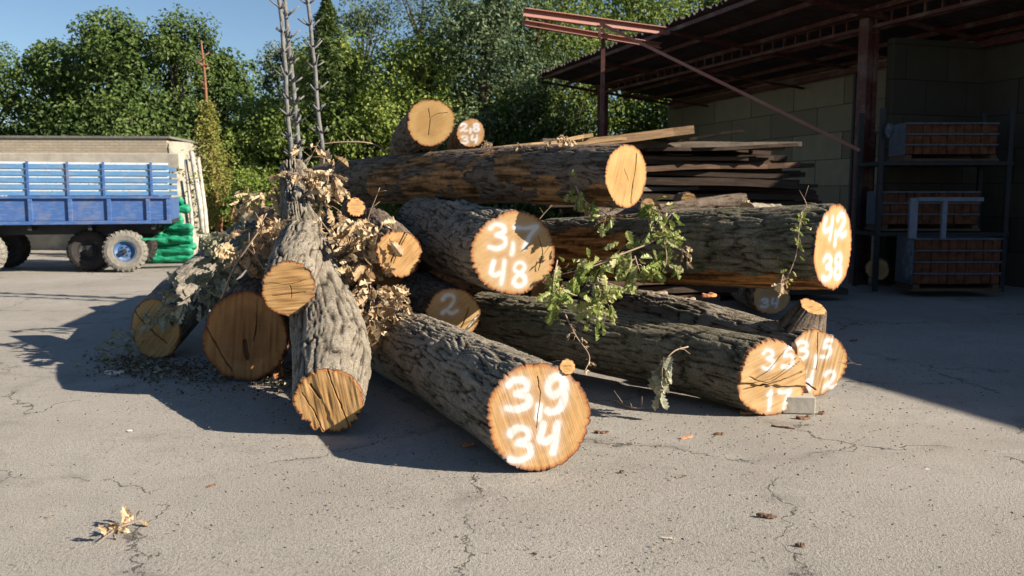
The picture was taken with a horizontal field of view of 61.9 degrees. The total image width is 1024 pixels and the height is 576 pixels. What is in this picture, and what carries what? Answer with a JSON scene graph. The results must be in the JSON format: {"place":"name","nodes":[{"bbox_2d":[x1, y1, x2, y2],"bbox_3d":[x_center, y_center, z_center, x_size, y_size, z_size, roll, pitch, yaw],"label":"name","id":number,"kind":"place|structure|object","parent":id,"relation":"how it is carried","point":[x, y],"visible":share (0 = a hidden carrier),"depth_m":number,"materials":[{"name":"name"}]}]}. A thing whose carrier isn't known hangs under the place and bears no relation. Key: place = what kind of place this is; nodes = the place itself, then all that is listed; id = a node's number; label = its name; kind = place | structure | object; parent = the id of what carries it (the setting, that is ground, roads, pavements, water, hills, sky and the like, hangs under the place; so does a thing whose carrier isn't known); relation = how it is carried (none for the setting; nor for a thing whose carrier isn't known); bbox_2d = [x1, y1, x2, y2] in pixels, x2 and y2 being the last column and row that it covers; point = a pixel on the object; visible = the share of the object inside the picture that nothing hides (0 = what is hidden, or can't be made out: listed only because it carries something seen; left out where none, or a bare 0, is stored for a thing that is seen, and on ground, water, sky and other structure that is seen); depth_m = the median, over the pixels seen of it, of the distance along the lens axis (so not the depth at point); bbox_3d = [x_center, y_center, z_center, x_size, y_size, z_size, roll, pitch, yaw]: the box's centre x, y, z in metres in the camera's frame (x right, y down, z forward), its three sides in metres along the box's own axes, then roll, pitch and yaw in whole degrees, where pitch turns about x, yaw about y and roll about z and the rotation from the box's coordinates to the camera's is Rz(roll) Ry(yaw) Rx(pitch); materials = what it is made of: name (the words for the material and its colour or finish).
{"place":"outdoors","nodes":[
{"label":"outdoors","id":0,"kind":"place"},
{"bbox_2d":[0,0,713,141],"label":"sky","id":1,"kind":"structure","parent":0,"point":[246,26],"materials":[{"name":"blue"}]},
{"bbox_2d":[0,250,1023,575],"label":"ground","id":2,"kind":"structure","parent":0,"point":[58,310],"depth_m":5.00,"materials":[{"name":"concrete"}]},
{"bbox_2d":[0,161,179,271],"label":"farm trailer","id":3,"kind":"object","parent":2,"relation":"on","point":[130,225],"visible":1,"depth_m":17.52,"materials":[{"name":"blue metal"}]},
{"bbox_2d":[0,136,214,250],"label":"garage","id":4,"kind":"structure","parent":2,"relation":"on","point":[140,149],"depth_m":23.18,"materials":[{"name":"brick"}]},
{"bbox_2d":[94,328,143,361],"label":"dry branch","id":5,"kind":"object","parent":2,"relation":"on","point":[117,346],"visible":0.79,"depth_m":8.31,"materials":[{"name":"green plant"}]},
{"bbox_2d":[15,70,223,223],"bbox_3d":[-11.891,-4.171,27.565,7.652,5.500,6.870,-4,7,-31],"label":"bushy tree","id":6,"kind":"object","parent":2,"relation":"on","point":[110,101],"visible":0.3,"depth_m":26.33,"materials":[{"name":"green plant"}]},
{"bbox_2d":[97,506,148,538],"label":"dry branch","id":7,"kind":"object","parent":2,"relation":"on","point":[124,511],"visible":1,"depth_m":4.07,"materials":[{"name":"beige plant"}]},
{"bbox_2d":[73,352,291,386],"bbox_3d":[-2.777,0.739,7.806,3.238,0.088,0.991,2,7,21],"label":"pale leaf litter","id":8,"kind":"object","parent":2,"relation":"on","point":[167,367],"visible":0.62,"depth_m":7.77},
{"bbox_2d":[131,206,279,357],"bbox_3d":[-3.476,-0.201,10.016,0.599,1.477,3.386,0,6,2],"label":"felled log","id":9,"kind":"object","parent":2,"relation":"on","point":[157,343],"visible":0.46,"depth_m":8.54,"materials":[{"name":"brown wood"}]},
{"bbox_2d":[139,266,237,333],"bbox_3d":[-3.010,0.111,7.993,1.049,0.654,0.485,1,6,13],"label":"dry branch","id":10,"kind":"object","parent":9,"relation":"on","point":[181,314],"visible":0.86,"depth_m":7.91,"materials":[{"name":"brown plant"}]},
{"bbox_2d":[177,40,249,251],"bbox_3d":[-7.378,-3.412,21.207,1.580,5.390,2.058,2,6,14],"label":"stripped conifer","id":11,"kind":"object","parent":2,"relation":"on","point":[208,130],"visible":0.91,"depth_m":21.24,"materials":[{"name":"green plant"}]},
{"bbox_2d":[70,350,381,409],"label":"leaf litter","id":12,"kind":"object","parent":2,"relation":"on","point":[154,359],"visible":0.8,"depth_m":7.68,"materials":[{"name":"plant"}]},
{"bbox_2d":[216,168,269,227],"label":"thuja bush","id":13,"kind":"object","parent":2,"relation":"on","point":[223,211],"visible":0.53,"depth_m":20.59,"materials":[{"name":"green plant"}]},
{"bbox_2d":[192,89,306,191],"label":"leafy tree","id":14,"kind":"object","parent":2,"relation":"on","point":[233,140],"visible":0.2,"depth_m":26.45,"materials":[{"name":"green plant"}]},
{"bbox_2d":[202,224,323,380],"bbox_3d":[-2.442,-0.072,8.838,0.739,1.418,3.205,-1,6,-5],"label":"felled log","id":15,"kind":"object","parent":2,"relation":"on","point":[246,334],"visible":0.59,"depth_m":7.34,"materials":[{"name":"brown wood"}]},
{"bbox_2d":[192,211,267,294],"bbox_3d":[-2.663,-0.322,7.922,0.664,0.778,0.571,3,7,26],"label":"dry branch","id":16,"kind":"object","parent":15,"relation":"on","point":[209,243],"visible":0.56,"depth_m":7.86,"materials":[{"name":"beige plant"}]},
{"bbox_2d":[214,205,283,278],"bbox_3d":[-2.322,-0.403,7.608,0.649,0.689,0.460,-2,7,-20],"label":"dry branch","id":17,"kind":"object","parent":15,"relation":"on","point":[248,264],"visible":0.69,"depth_m":7.56,"materials":[{"name":"beige plant"}]},
{"bbox_2d":[270,0,302,158],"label":"bare conifer pole","id":18,"kind":"object","parent":2,"relation":"on","point":[289,135],"visible":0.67,"depth_m":11.64,"materials":[{"name":"grey plant"}]},
{"bbox_2d":[218,105,356,215],"bbox_3d":[-6.594,-3.352,25.857,5.209,4.262,4.493,0,6,0],"label":"bushy tree","id":19,"kind":"object","parent":2,"relation":"on","point":[278,144],"visible":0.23,"depth_m":25.40,"materials":[{"name":"green plant"}]},
{"bbox_2d":[281,0,311,162],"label":"bare conifer pole","id":20,"kind":"object","parent":2,"relation":"on","point":[294,100],"visible":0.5,"depth_m":12.04,"materials":[{"name":"grey plant"}]},
{"bbox_2d":[298,0,329,213],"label":"bare conifer pole","id":21,"kind":"object","parent":2,"relation":"on","point":[315,89],"visible":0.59,"depth_m":11.83,"materials":[{"name":"grey plant"}]},
{"bbox_2d":[262,158,371,432],"bbox_3d":[-1.750,-0.154,7.077,0.752,1.959,3.336,-2,7,-21],"label":"felled log","id":22,"kind":"object","parent":2,"relation":"on","point":[306,290],"visible":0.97,"depth_m":6.28,"materials":[{"name":"grey wood"}]},
{"bbox_2d":[228,175,279,223],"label":"dry branch","id":23,"kind":"object","parent":22,"relation":"on","point":[253,199],"visible":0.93,"depth_m":8.12,"materials":[{"name":"beige plant"}]},
{"bbox_2d":[243,218,294,261],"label":"dry branch","id":24,"kind":"object","parent":22,"relation":"on","point":[273,234],"visible":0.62,"depth_m":7.47,"materials":[{"name":"beige plant"}]},
{"bbox_2d":[301,179,348,225],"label":"dry branch","id":25,"kind":"object","parent":22,"relation":"on","point":[331,217],"visible":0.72,"depth_m":7.89,"materials":[{"name":"beige plant"}]},
{"bbox_2d":[306,169,350,202],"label":"dry leaves","id":26,"kind":"object","parent":25,"relation":"attached to","point":[339,192],"visible":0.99,"depth_m":7.77,"materials":[{"name":"beige plant"}]},
{"bbox_2d":[337,237,395,300],"bbox_3d":[-1.249,-0.120,7.098,0.613,0.613,0.542,0,6,0],"label":"dry branch","id":27,"kind":"object","parent":22,"relation":"on","point":[353,274],"visible":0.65,"depth_m":6.99,"materials":[{"name":"beige plant"}]},
{"bbox_2d":[279,0,382,217],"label":"spruce tree","id":28,"kind":"object","parent":2,"relation":"on","point":[326,27],"visible":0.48,"depth_m":25.46,"materials":[{"name":"green plant"}]},
{"bbox_2d":[306,102,405,216],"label":"bushy tree","id":29,"kind":"object","parent":2,"relation":"on","point":[369,135],"visible":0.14,"depth_m":25.16,"materials":[{"name":"green plant"}]},
{"bbox_2d":[349,278,382,299],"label":"felled log","id":30,"kind":"object","parent":2,"relation":"on","point":[352,287],"visible":0.03,"depth_m":9.45,"materials":[{"name":"brown wood"}]},
{"bbox_2d":[340,260,561,296],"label":"felled log","id":31,"kind":"object","parent":30,"relation":"on","point":[472,289],"visible":0.08,"depth_m":8.87,"materials":[{"name":"brown wood"}]},
{"bbox_2d":[322,213,418,288],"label":"felled log","id":32,"kind":"object","parent":31,"relation":"on","point":[391,281],"visible":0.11,"depth_m":8.59,"materials":[{"name":"brown wood"}]},
{"bbox_2d":[350,203,421,277],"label":"felled log","id":33,"kind":"object","parent":32,"relation":"on","point":[405,264],"visible":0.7,"depth_m":7.04,"materials":[{"name":"brown wood"}]},
{"bbox_2d":[328,216,393,285],"bbox_3d":[-1.427,-0.340,7.533,0.537,0.598,0.966,-3,7,-24],"label":"dry branch","id":34,"kind":"object","parent":33,"relation":"on","point":[341,226],"visible":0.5,"depth_m":7.51,"materials":[{"name":"beige plant"}]},
{"bbox_2d":[334,217,403,257],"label":"dry branch","id":35,"kind":"object","parent":33,"relation":"on","point":[365,234],"visible":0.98,"depth_m":6.99,"materials":[{"name":"beige plant"}]},
{"bbox_2d":[396,197,554,294],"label":"felled log","id":36,"kind":"object","parent":31,"relation":"on","point":[507,251],"visible":0.94,"depth_m":7.03,"materials":[{"name":"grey wood"}]},
{"bbox_2d":[311,144,646,207],"bbox_3d":[-0.701,-1.151,8.977,0.661,0.598,5.403,-5,8,-38],"label":"felled log","id":37,"kind":"object","parent":36,"relation":"on","point":[611,175],"visible":0.91,"depth_m":7.92,"materials":[{"name":"brown wood"}]},
{"bbox_2d":[390,99,454,154],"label":"felled log","id":38,"kind":"object","parent":37,"relation":"on","point":[424,125],"visible":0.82,"depth_m":8.78,"materials":[{"name":"brown wood"}]},
{"bbox_2d":[447,118,484,149],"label":"felled log","id":39,"kind":"object","parent":37,"relation":"on","point":[468,134],"visible":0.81,"depth_m":9.38,"materials":[{"name":"brown wood"}]},
{"bbox_2d":[563,170,615,236],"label":"green branch","id":40,"kind":"object","parent":37,"relation":"hanging from","point":[580,205],"visible":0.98,"depth_m":6.90,"materials":[{"name":"green plant"}]},
{"bbox_2d":[542,203,851,290],"bbox_3d":[1.390,-0.382,7.736,0.752,0.790,3.248,-5,8,-40],"label":"felled log","id":41,"kind":"object","parent":31,"relation":"on","point":[747,247],"visible":0.8,"depth_m":6.85,"materials":[{"name":"brown wood"}]},
{"bbox_2d":[557,202,683,296],"bbox_3d":[0.874,-0.313,6.656,1.240,0.713,0.373,-3,7,-26],"label":"green branch","id":42,"kind":"object","parent":41,"relation":"on","point":[584,267],"visible":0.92,"depth_m":6.56,"materials":[{"name":"green plant"}]},
{"bbox_2d":[535,257,576,324],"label":"green branch","id":43,"kind":"object","parent":42,"relation":"attached to","point":[560,297],"visible":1,"depth_m":6.36,"materials":[{"name":"green plant"}]},
{"bbox_2d":[575,269,624,340],"bbox_3d":[0.635,0.123,6.334,0.335,0.536,0.451,2,7,20],"label":"green branch","id":44,"kind":"object","parent":42,"relation":"attached to","point":[598,301],"visible":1,"depth_m":6.33,"materials":[{"name":"green plant"}]},
{"bbox_2d":[621,253,665,294],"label":"green branch","id":45,"kind":"object","parent":42,"relation":"attached to","point":[631,275],"visible":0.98,"depth_m":6.48,"materials":[{"name":"green plant"}]},
{"bbox_2d":[649,230,685,279],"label":"green branch","id":46,"kind":"object","parent":42,"relation":"attached to","point":[674,239],"visible":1,"depth_m":6.62,"materials":[{"name":"green plant"}]},
{"bbox_2d":[324,16,509,216],"bbox_3d":[-2.753,-4.867,26.796,5.964,7.117,5.142,0,6,0],"label":"leafy tree","id":47,"kind":"object","parent":2,"relation":"on","point":[410,55],"visible":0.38,"depth_m":25.78,"materials":[{"name":"green plant"}]},
{"bbox_2d":[359,298,590,471],"bbox_3d":[-0.636,0.556,6.643,0.645,0.656,3.900,-3,7,-25],"label":"felled log","id":48,"kind":"object","parent":2,"relation":"on","point":[512,406],"visible":0.9,"depth_m":5.01,"materials":[{"name":"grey wood"}]},
{"bbox_2d":[352,279,408,355],"bbox_3d":[-1.122,0.213,6.923,0.556,0.615,0.629,0,6,0],"label":"dry branch","id":49,"kind":"object","parent":48,"relation":"on","point":[375,329],"visible":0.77,"depth_m":6.88,"materials":[{"name":"beige plant"}]},
{"bbox_2d":[410,0,580,218],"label":"leafy tree","id":50,"kind":"object","parent":2,"relation":"on","point":[486,18],"visible":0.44,"depth_m":25.53,"materials":[{"name":"green plant"}]},
{"bbox_2d":[0,303,1023,569],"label":"bark crumbs","id":51,"kind":"object","parent":2,"relation":"on","point":[552,491],"visible":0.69,"depth_m":5.34,"materials":[{"name":"brown plant"}]},
{"bbox_2d":[454,74,588,219],"bbox_3d":[0.363,-3.913,26.352,5.471,5.337,4.034,3,7,27],"label":"leafy tree","id":52,"kind":"object","parent":2,"relation":"on","point":[514,135],"visible":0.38,"depth_m":25.50,"materials":[{"name":"green plant"}]},
{"bbox_2d":[473,292,805,415],"bbox_3d":[0.874,0.484,7.114,3.063,0.700,0.622,5,8,40],"label":"felled log","id":53,"kind":"object","parent":2,"relation":"on","point":[761,375],"visible":0.89,"depth_m":6.64,"materials":[{"name":"brown wood"}]},
{"bbox_2d":[647,346,689,410],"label":"dry branch","id":54,"kind":"object","parent":53,"relation":"hanging from","point":[660,379],"visible":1,"depth_m":6.14,"materials":[{"name":"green plant"}]},
{"bbox_2d":[523,8,859,151],"bbox_3d":[3.279,-2.653,16.116,5.892,4.970,2.058,1,6,12],"label":"hoist gantry","id":55,"kind":"object","parent":2,"relation":"on","point":[599,23],"visible":0.94,"depth_m":15.97,"materials":[{"name":"red metal"}]},
{"bbox_2d":[577,282,847,396],"bbox_3d":[1.619,0.342,8.006,0.651,0.760,3.155,-4,7,-29],"label":"felled log","id":56,"kind":"object","parent":2,"relation":"on","point":[799,327],"visible":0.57,"depth_m":6.84,"materials":[{"name":"grey wood"}]},
{"bbox_2d":[731,288,789,314],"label":"felled log","id":57,"kind":"object","parent":2,"relation":"on","point":[768,301],"visible":0.75,"depth_m":10.69,"materials":[{"name":"brown wood"}]},
{"bbox_2d":[537,0,1023,284],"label":"timber shed","id":58,"kind":"structure","parent":2,"relation":"on","point":[741,45],"depth_m":16.95,"materials":[{"name":"red metal"}]},
{"bbox_2d":[783,393,815,413],"bbox_3d":[2.115,0.855,6.329,0.230,0.125,0.140,1,6,6],"label":"paving block","id":59,"kind":"object","parent":2,"relation":"on","point":[804,403],"depth_m":6.26,"materials":[{"name":"concrete"}]},
{"bbox_2d":[667,30,1023,286],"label":"block building","id":60,"kind":"structure","parent":2,"relation":"on","point":[920,80],"depth_m":15.36,"materials":[{"name":"concrete"}]},
{"bbox_2d":[852,108,1014,290],"bbox_3d":[7.095,-1.484,14.485,2.200,3.000,0.960,0,6,0],"label":"storage rack","id":61,"kind":"object","parent":2,"relation":"on","point":[881,163],"visible":0.83,"depth_m":14.08,"materials":[{"name":"black metal"}]},
{"bbox_2d":[864,191,980,230],"bbox_3d":[6.941,-1.307,14.444,1.660,0.658,0.640,0,6,0],"label":"brick pack","id":62,"kind":"object","parent":61,"relation":"on","point":[962,215],"visible":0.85,"depth_m":14.16,"materials":[{"name":"brick"}]},
{"bbox_2d":[887,122,999,160],"bbox_3d":[7.229,-2.435,14.320,1.560,0.628,0.640,0,6,0],"label":"brick pack","id":63,"kind":"object","parent":61,"relation":"on","point":[909,140],"visible":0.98,"depth_m":14.03,"materials":[{"name":"brick"}]},
{"bbox_2d":[893,236,1002,290],"bbox_3d":[6.959,-0.399,13.637,1.410,0.828,0.640,0,6,0],"label":"brick pack","id":64,"kind":"object","parent":2,"relation":"on","point":[963,263],"visible":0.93,"depth_m":13.36,"materials":[{"name":"brick"}]},
{"bbox_2d":[907,197,983,238],"bbox_3d":[6.648,-1.074,13.086,1.120,0.630,0.050,0,6,0],"label":"pale frame","id":65,"kind":"object","parent":64,"relation":"on","point":[912,218],"visible":1,"depth_m":13.05,"materials":[{"name":"metal"}]},
{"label":"felled log","id":66,"kind":"object","parent":2,"relation":"on","visible":0},
{"bbox_2d":[399,269,480,331],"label":"felled log","id":67,"kind":"object","parent":66,"relation":"on","point":[434,296],"visible":0.69,"depth_m":7.41,"materials":[{"name":"brown wood"}]},
{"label":"board","id":68,"kind":"object","parent":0,"visible":0},
{"bbox_2d":[571,292,719,301],"bbox_3d":[1.540,0.138,11.056,2.246,0.113,0.565,-2,6,-11],"label":"board","id":69,"kind":"object","parent":68,"relation":"on","point":[698,296],"visible":0.16,"depth_m":10.98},
{"bbox_2d":[565,284,737,296],"bbox_3d":[1.780,0.007,11.066,2.236,0.114,0.553,-2,6,-10],"label":"board","id":70,"kind":"object","parent":69,"relation":"on","point":[671,288],"visible":0.36,"depth_m":10.90,"materials":[{"name":"wood"}]},
{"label":"grass verge","id":71,"kind":"structure","parent":0,"visible":0},
{"bbox_2d":[0,41,77,135],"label":"leafy tree","id":72,"kind":"object","parent":71,"relation":"on","point":[4,62],"visible":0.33,"depth_m":28.03,"materials":[{"name":"green plant"}]},
{"bbox_2d":[0,37,102,135],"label":"leafy tree","id":73,"kind":"object","parent":71,"relation":"on","point":[44,49],"visible":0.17,"depth_m":28.50,"materials":[{"name":"green plant"}]},
{"bbox_2d":[25,5,195,135],"bbox_3d":[-13.056,-5.393,27.997,5.249,7.635,4.486,0,6,0],"label":"leafy tree","id":74,"kind":"object","parent":71,"relation":"on","point":[105,50],"visible":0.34,"depth_m":27.30,"materials":[{"name":"green plant"}]},
{"bbox_2d":[107,3,237,230],"bbox_3d":[-10.861,-5.425,27.998,4.540,7.699,4.128,-6,9,-45],"label":"leafy tree","id":75,"kind":"object","parent":71,"relation":"on","point":[173,45],"visible":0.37,"depth_m":27.52,"materials":[{"name":"green plant"}]},
{"bbox_2d":[180,47,269,148],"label":"leafy tree","id":76,"kind":"object","parent":71,"relation":"on","point":[233,74],"visible":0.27,"depth_m":28.86,"materials":[{"name":"green plant"}]},
{"bbox_2d":[249,40,315,165],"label":"leafy tree","id":77,"kind":"object","parent":71,"relation":"on","point":[271,78],"visible":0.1,"depth_m":32.97,"materials":[{"name":"green plant"}]},
{"bbox_2d":[236,26,428,219],"bbox_3d":[-5.473,-4.790,27.162,6.328,6.835,5.198,0,6,0],"label":"leafy tree","id":78,"kind":"object","parent":71,"relation":"on","point":[352,59],"visible":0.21,"depth_m":25.94,"materials":[{"name":"green plant"}]},
{"bbox_2d":[1,0,717,203],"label":"distant wood","id":79,"kind":"object","parent":71,"relation":"on","point":[591,12],"visible":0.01,"depth_m":40.31,"materials":[{"name":"green plant"}]},
{"bbox_2d":[297,0,425,112],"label":"leafy tree","id":80,"kind":"object","parent":71,"relation":"on","point":[365,17],"visible":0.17,"depth_m":36.77,"materials":[{"name":"green plant"}]},
{"bbox_2d":[350,0,492,119],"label":"leafy tree","id":81,"kind":"object","parent":71,"relation":"on","point":[411,19],"visible":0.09,"depth_m":37.82,"materials":[{"name":"green plant"}]},
{"bbox_2d":[462,0,667,218],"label":"leafy tree","id":82,"kind":"object","parent":71,"relation":"on","point":[589,124],"visible":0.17,"depth_m":27.27,"materials":[{"name":"green plant"}]},
{"bbox_2d":[550,0,703,214],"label":"leafy tree","id":83,"kind":"object","parent":71,"relation":"on","point":[630,6],"visible":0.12,"depth_m":29.30,"materials":[{"name":"green plant"}]},
{"bbox_2d":[608,93,672,140],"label":"leafy tree","id":84,"kind":"object","parent":71,"relation":"on","point":[656,106],"visible":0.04,"depth_m":28.46,"materials":[{"name":"green plant"}]},
{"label":"board","id":85,"kind":"object","parent":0,"visible":0},
{"bbox_2d":[584,207,738,216],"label":"log","id":86,"kind":"object","parent":85,"relation":"on","point":[622,211],"visible":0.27,"depth_m":10.37,"materials":[{"name":"brown wood"}]},
{"bbox_2d":[656,193,747,209],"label":"felled log","id":87,"kind":"object","parent":86,"relation":"on","point":[724,201],"visible":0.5,"depth_m":10.64,"materials":[{"name":"brown wood"}]},
{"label":"bare twig","id":88,"kind":"object","parent":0,"visible":0},
{"bbox_2d":[636,196,669,245],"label":"green branch","id":89,"kind":"object","parent":88,"relation":"attached to","point":[653,214],"visible":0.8,"depth_m":7.05,"materials":[{"name":"green plant"}]},
{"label":"board","id":90,"kind":"object","parent":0,"visible":0},
{"bbox_2d":[560,209,584,212],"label":"board","id":91,"kind":"object","parent":90,"relation":"on","point":[565,211],"visible":0.09,"depth_m":13.43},
{"bbox_2d":[571,205,655,211],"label":"board","id":92,"kind":"object","parent":91,"relation":"on","point":[572,209],"visible":0.04,"depth_m":12.79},
{"bbox_2d":[546,200,821,206],"bbox_3d":[2.644,-1.294,13.186,4.220,0.111,0.490,-1,6,-5],"label":"board","id":93,"kind":"object","parent":92,"relation":"on","point":[790,203],"visible":0.2,"depth_m":13.11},
{"bbox_2d":[640,193,818,199],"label":"board","id":94,"kind":"object","parent":93,"relation":"on","point":[762,196],"visible":0.45,"depth_m":12.97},
{"bbox_2d":[711,190,815,194],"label":"board","id":95,"kind":"object","parent":94,"relation":"on","point":[811,192],"visible":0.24,"depth_m":13.19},
{"bbox_2d":[644,185,799,192],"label":"board","id":96,"kind":"object","parent":95,"relation":"on","point":[732,188],"visible":0.34,"depth_m":13.13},
{"bbox_2d":[643,186,698,190],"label":"board","id":97,"kind":"object","parent":96,"relation":"on","point":[671,188],"visible":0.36,"depth_m":12.91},
{"bbox_2d":[645,181,808,189],"bbox_3d":[3.098,-1.571,12.916,2.772,0.079,0.250,2,6,-3],"label":"board","id":98,"kind":"object","parent":97,"relation":"on","point":[766,185],"visible":0.84,"depth_m":12.81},
{"bbox_2d":[646,177,797,184],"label":"board","id":99,"kind":"object","parent":98,"relation":"on","point":[726,180],"visible":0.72,"depth_m":12.85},
{"bbox_2d":[646,171,789,177],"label":"board","id":100,"kind":"object","parent":99,"relation":"on","point":[704,174],"visible":0.62,"depth_m":12.98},
{"bbox_2d":[646,162,799,171],"bbox_3d":[3.126,-1.857,13.088,2.630,0.102,0.364,-3,7,-11],"label":"board","id":101,"kind":"object","parent":100,"relation":"on","point":[719,166],"visible":0.87,"depth_m":12.95,"materials":[{"name":"wood"}]},
{"bbox_2d":[644,160,814,167],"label":"board","id":102,"kind":"object","parent":101,"relation":"on","point":[669,162],"visible":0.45,"depth_m":12.92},
{"bbox_2d":[667,156,773,161],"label":"board","id":103,"kind":"object","parent":102,"relation":"on","point":[771,157],"visible":0.19,"depth_m":13.48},
{"bbox_2d":[642,153,769,162],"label":"board","id":104,"kind":"object","parent":103,"relation":"on","point":[756,159],"visible":0.29,"depth_m":13.36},
{"bbox_2d":[640,143,797,151],"bbox_3d":[3.121,-2.112,12.929,2.341,0.074,0.468,-3,7,-7],"label":"board","id":105,"kind":"object","parent":104,"relation":"on","point":[694,149],"visible":0.96,"depth_m":12.74,"materials":[{"name":"wood"}]},
{"bbox_2d":[540,138,785,150],"bbox_3d":[2.300,-2.186,13.042,3.714,0.113,0.453,0,6,-4],"label":"board","id":106,"kind":"object","parent":105,"relation":"on","point":[665,142],"visible":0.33,"depth_m":12.87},
{"bbox_2d":[488,125,694,147],"bbox_3d":[1.085,-2.115,12.393,3.100,0.144,0.708,-8,8,-12],"label":"board","id":107,"kind":"object","parent":106,"relation":"on","point":[658,134],"visible":0.47,"depth_m":12.27,"materials":[{"name":"wood"}]},
{"bbox_2d":[633,142,801,149],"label":"board","id":108,"kind":"object","parent":105,"relation":"on","point":[639,147],"visible":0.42,"depth_m":12.84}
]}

